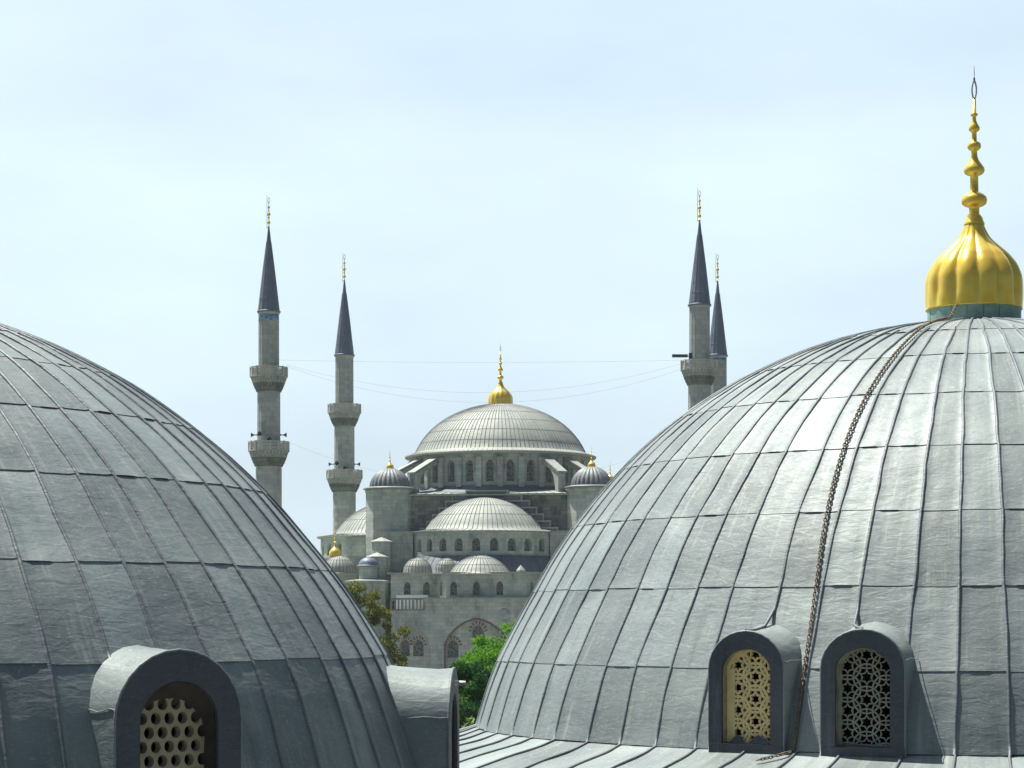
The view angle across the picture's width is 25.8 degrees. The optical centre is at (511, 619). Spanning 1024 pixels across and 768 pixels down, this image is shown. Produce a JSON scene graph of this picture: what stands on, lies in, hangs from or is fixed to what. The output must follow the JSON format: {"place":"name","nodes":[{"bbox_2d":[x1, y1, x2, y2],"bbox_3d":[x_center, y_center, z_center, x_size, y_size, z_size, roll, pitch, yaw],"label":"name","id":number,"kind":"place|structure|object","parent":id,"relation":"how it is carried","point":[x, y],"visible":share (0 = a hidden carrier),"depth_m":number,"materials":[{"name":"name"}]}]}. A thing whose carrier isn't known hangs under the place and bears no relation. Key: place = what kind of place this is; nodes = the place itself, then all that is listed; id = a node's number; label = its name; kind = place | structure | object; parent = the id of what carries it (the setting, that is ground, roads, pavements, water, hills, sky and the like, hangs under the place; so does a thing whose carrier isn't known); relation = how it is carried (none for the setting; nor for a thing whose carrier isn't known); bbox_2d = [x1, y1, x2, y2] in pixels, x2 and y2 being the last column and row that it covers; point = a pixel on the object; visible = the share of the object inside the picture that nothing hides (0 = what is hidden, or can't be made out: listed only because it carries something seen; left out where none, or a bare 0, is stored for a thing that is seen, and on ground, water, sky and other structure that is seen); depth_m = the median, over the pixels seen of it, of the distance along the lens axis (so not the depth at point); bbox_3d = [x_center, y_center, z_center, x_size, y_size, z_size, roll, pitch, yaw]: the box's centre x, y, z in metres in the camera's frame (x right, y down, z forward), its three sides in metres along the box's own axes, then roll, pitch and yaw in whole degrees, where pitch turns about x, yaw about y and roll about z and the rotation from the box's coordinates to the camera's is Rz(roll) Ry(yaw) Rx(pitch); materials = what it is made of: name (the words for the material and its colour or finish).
{"place":"outdoors","nodes":[
{"label":"outdoors","id":0,"kind":"place"},
{"bbox_2d":[345,580,410,666],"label":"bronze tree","id":1,"kind":"object","parent":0,"point":[378,611],"visible":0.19,"depth_m":203.95,"materials":[{"name":"green plant"}]},
{"bbox_2d":[449,659,491,728],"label":"dense tree","id":2,"kind":"object","parent":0,"point":[478,674],"visible":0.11,"depth_m":111.34,"materials":[{"name":"green plant"}]},
{"bbox_2d":[453,620,514,716],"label":"broadleaf tree","id":3,"kind":"object","parent":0,"point":[487,657],"visible":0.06,"depth_m":134.68,"materials":[{"name":"green plant"}]},
{"bbox_2d":[0,0,1023,553],"label":"sky","id":4,"kind":"structure","parent":0,"point":[524,176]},
{"label":"plaza","id":5,"kind":"structure","parent":0,"visible":0},
{"bbox_2d":[248,197,289,506],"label":"minaret","id":6,"kind":"object","parent":5,"relation":"on","point":[268,451],"visible":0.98,"depth_m":323.62,"materials":[{"name":"stone"}]},
{"bbox_2d":[289,442,627,483],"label":"cable","id":7,"kind":"object","parent":6,"relation":"attached to","point":[473,483],"visible":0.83,"depth_m":325.00,"materials":[{"name":"metal"}]},
{"bbox_2d":[286,366,677,402],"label":"cable","id":8,"kind":"object","parent":6,"relation":"attached to","point":[481,402],"visible":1,"depth_m":325.00,"materials":[{"name":"metal"}]},
{"bbox_2d":[292,365,674,392],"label":"cable","id":9,"kind":"object","parent":6,"relation":"attached to","point":[470,392],"visible":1,"depth_m":325.00,"materials":[{"name":"metal"}]},
{"bbox_2d":[326,254,362,533],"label":"minaret","id":10,"kind":"object","parent":5,"relation":"on","point":[344,480],"visible":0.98,"depth_m":366.62,"materials":[{"name":"stone"}]},
{"bbox_2d":[317,343,612,697],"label":"mosque","id":11,"kind":"structure","parent":5,"relation":"on","point":[447,568],"depth_m":330.79,"materials":[{"name":"stone"}]},
{"bbox_2d":[672,188,718,409],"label":"minaret","id":12,"kind":"object","parent":5,"relation":"on","point":[699,370],"visible":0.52,"depth_m":323.78,"materials":[{"name":"stone"}]},
{"bbox_2d":[710,254,727,394],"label":"minaret","id":13,"kind":"object","parent":5,"relation":"on","point":[718,349],"visible":0.17,"depth_m":367.02,"materials":[{"name":"stone"}]},
{"label":"paving","id":14,"kind":"structure","parent":0,"visible":0},
{"bbox_2d":[0,323,465,767],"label":"domed tomb","id":15,"kind":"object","parent":14,"relation":"on","point":[175,592],"visible":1,"depth_m":19.75,"materials":[{"name":"metal"}]},
{"bbox_2d":[461,715,474,727],"bbox_3d":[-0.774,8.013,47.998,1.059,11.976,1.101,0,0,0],"label":"leafy bush","id":16,"kind":"object","parent":14,"relation":"on","point":[468,720],"visible":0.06,"depth_m":47.76,"materials":[{"name":"green plant"}]},
{"bbox_2d":[459,70,1023,767],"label":"domed tomb","id":17,"kind":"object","parent":14,"relation":"on","point":[663,618],"visible":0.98,"depth_m":25.59,"materials":[{"name":"metal"}]},
{"bbox_2d":[756,304,956,760],"bbox_3d":[4.356,-1.328,26.633,0.318,5.669,6.416,0,0,30],"label":"chain","id":18,"kind":"object","parent":17,"relation":"on","point":[830,493],"visible":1,"depth_m":25.12,"materials":[{"name":"metal"}]}
]}

